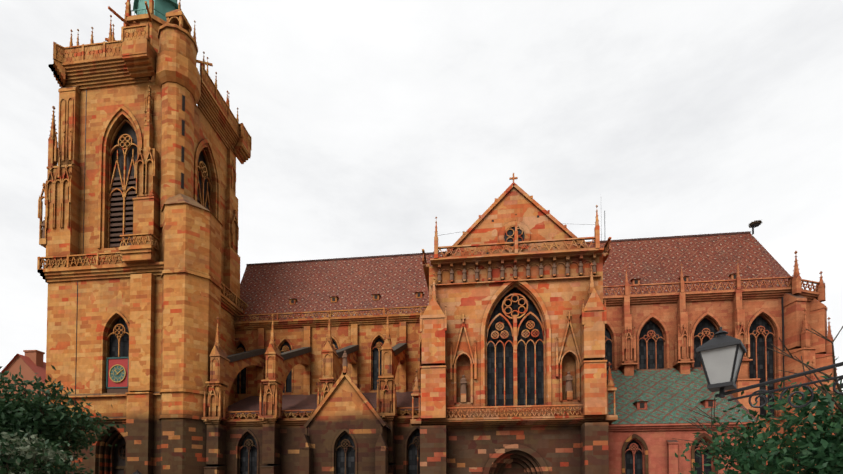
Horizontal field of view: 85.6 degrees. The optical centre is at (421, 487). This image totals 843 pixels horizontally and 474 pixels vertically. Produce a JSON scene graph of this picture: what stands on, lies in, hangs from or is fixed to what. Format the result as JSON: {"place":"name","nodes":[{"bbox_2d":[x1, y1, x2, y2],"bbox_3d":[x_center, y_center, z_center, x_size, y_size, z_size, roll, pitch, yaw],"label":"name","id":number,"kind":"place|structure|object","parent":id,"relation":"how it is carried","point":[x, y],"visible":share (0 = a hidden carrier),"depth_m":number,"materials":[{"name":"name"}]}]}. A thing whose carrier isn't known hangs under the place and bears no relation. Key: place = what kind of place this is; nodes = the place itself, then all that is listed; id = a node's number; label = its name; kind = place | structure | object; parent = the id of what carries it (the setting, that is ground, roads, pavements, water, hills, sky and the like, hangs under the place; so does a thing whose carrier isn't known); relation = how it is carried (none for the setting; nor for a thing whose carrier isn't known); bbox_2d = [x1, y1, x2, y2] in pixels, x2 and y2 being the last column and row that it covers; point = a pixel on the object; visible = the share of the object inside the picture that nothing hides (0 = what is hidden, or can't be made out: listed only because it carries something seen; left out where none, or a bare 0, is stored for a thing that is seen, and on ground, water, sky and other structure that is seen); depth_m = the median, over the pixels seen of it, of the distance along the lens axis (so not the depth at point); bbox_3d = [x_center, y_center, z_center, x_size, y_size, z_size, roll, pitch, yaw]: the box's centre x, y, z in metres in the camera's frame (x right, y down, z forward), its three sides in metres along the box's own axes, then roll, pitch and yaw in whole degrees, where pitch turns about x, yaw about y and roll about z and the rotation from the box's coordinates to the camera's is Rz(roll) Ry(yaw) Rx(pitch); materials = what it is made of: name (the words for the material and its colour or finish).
{"place":"outdoors","nodes":[
{"label":"outdoors","id":0,"kind":"place"},
{"bbox_2d":[0,350,45,401],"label":"house","id":1,"kind":"structure","parent":0,"point":[31,362],"depth_m":58.11,"materials":[{"name":"paint"}]},
{"bbox_2d":[106,357,128,392],"bbox_3d":[-31.190,-11.533,46.853,2.540,3.750,0.360,0,-2,7],"label":"tower clock","id":2,"kind":"object","parent":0,"point":[117,370],"visible":1,"depth_m":46.78,"materials":[{"name":"red paint"}]},
{"bbox_2d":[37,0,251,473],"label":"tower","id":3,"kind":"structure","parent":0,"point":[153,270],"depth_m":47.08,"materials":[{"name":"stone"}]},
{"bbox_2d":[41,217,44,237],"bbox_3d":[-39.340,-27.158,47.734,0.884,2.535,0.718,0,-2,7],"label":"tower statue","id":4,"kind":"object","parent":3,"relation":"attached to","point":[43,228],"visible":0.27,"depth_m":47.44,"materials":[{"name":"brown stone"}]},
{"bbox_2d":[131,0,186,21],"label":"tower roof","id":5,"kind":"structure","parent":3,"relation":"on","point":[162,8],"depth_m":51.32,"materials":[{"name":"teal metal"}]},
{"bbox_2d":[181,95,184,188],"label":"tower slits","id":6,"kind":"object","parent":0,"point":[183,134],"visible":0.29,"depth_m":47.14,"materials":[{"name":"black"}]},
{"bbox_2d":[289,292,422,304],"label":"nave dormers","id":7,"kind":"object","parent":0,"point":[334,299],"visible":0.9,"depth_m":57.20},
{"bbox_2d":[0,0,842,391],"label":"sky","id":8,"kind":"structure","parent":0,"point":[368,122],"materials":[{"name":"white"}]},
{"bbox_2d":[634,400,715,409],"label":"chapel dormers","id":9,"kind":"object","parent":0,"point":[641,405],"visible":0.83,"depth_m":44.67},
{"bbox_2d":[608,422,755,473],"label":"chapel","id":10,"kind":"structure","parent":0,"point":[644,448],"depth_m":43.08,"materials":[{"name":"stone"}]},
{"bbox_2d":[607,367,758,423],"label":"chapel roof","id":11,"kind":"structure","parent":10,"relation":"on","point":[674,395],"depth_m":45.78,"materials":[{"name":"green tile"}]},
{"bbox_2d":[631,274,735,284],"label":"choir dormers","id":12,"kind":"object","parent":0,"point":[685,279],"visible":0.27,"depth_m":52.14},
{"bbox_2d":[586,231,802,295],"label":"choir roof","id":13,"kind":"structure","parent":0,"point":[701,257],"depth_m":53.94,"materials":[{"name":"brown tile"}]},
{"bbox_2d":[749,220,761,234],"bbox_3d":[40.607,-31.508,55.341,1.451,1.430,1.449,0,-2,7],"label":"stork nest","id":14,"kind":"object","parent":13,"relation":"on","point":[754,224],"visible":1,"depth_m":55.23,"materials":[{"name":"black metal"}]},
{"label":"ground","id":15,"kind":"structure","parent":0,"visible":0},
{"bbox_2d":[0,428,92,473],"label":"bush","id":16,"kind":"object","parent":15,"relation":"on","point":[28,449],"depth_m":28.92,"materials":[{"name":"green plant"}]},
{"bbox_2d":[0,365,125,473],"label":"tree","id":17,"kind":"object","parent":15,"relation":"on","point":[13,412],"depth_m":34.83,"materials":[{"name":"green plant"}]},
{"bbox_2d":[202,308,420,473],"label":"nave aisle wall","id":18,"kind":"structure","parent":15,"relation":"on","point":[268,440],"depth_m":45.64,"materials":[{"name":"stone"}]},
{"bbox_2d":[222,343,406,397],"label":"flying buttresses","id":19,"kind":"structure","parent":18,"relation":"attached to","point":[238,362],"depth_m":50.69,"materials":[{"name":"stone"}]},
{"bbox_2d":[228,391,420,413],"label":"aisle roof","id":20,"kind":"structure","parent":18,"relation":"on","point":[296,402],"depth_m":50.96,"materials":[{"name":"tile"}]},
{"bbox_2d":[299,366,389,473],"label":"porch","id":21,"kind":"object","parent":15,"relation":"on","point":[345,423],"visible":1,"depth_m":41.14,"materials":[{"name":"stone"}]},
{"bbox_2d":[342,351,347,366],"bbox_3d":[-6.928,-11.686,41.234,0.510,1.462,0.414,0,-2,7],"label":"porch finial statue","id":22,"kind":"object","parent":21,"relation":"on","point":[344,357],"visible":1,"depth_m":41.09,"materials":[{"name":"stone"}]},
{"bbox_2d":[410,173,617,473],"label":"transept","id":23,"kind":"structure","parent":15,"relation":"on","point":[514,350],"depth_m":41.87,"materials":[{"name":"stone"}]},
{"bbox_2d":[233,306,426,418],"bbox_3d":[-11.225,-14.956,55.370,27.210,12.940,1.100,0,-2,7],"label":"nave clerestory","id":24,"kind":"object","parent":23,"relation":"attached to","point":[366,333],"visible":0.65,"depth_m":55.29,"materials":[{"name":"stone"}]},
{"bbox_2d":[238,251,446,320],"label":"nave roof","id":25,"kind":"structure","parent":24,"relation":"on","point":[397,280],"depth_m":58.89,"materials":[{"name":"brown tile"}]},
{"bbox_2d":[437,260,596,394],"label":"transept statues","id":26,"kind":"object","parent":23,"relation":"attached to","point":[463,383],"visible":1,"depth_m":41.77,"materials":[{"name":"stone"}]},
{"bbox_2d":[603,251,839,472],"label":"choir","id":27,"kind":"structure","parent":15,"relation":"on","point":[660,331],"depth_m":50.19,"materials":[{"name":"stone"}]},
{"bbox_2d":[672,326,842,473],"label":"tree","id":28,"kind":"object","parent":15,"relation":"on","point":[819,447],"depth_m":17.50,"materials":[{"name":"green plant"}]},
{"bbox_2d":[696,327,842,407],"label":"street lamp","id":29,"kind":"object","parent":15,"relation":"on","point":[721,353],"visible":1,"depth_m":4.68,"materials":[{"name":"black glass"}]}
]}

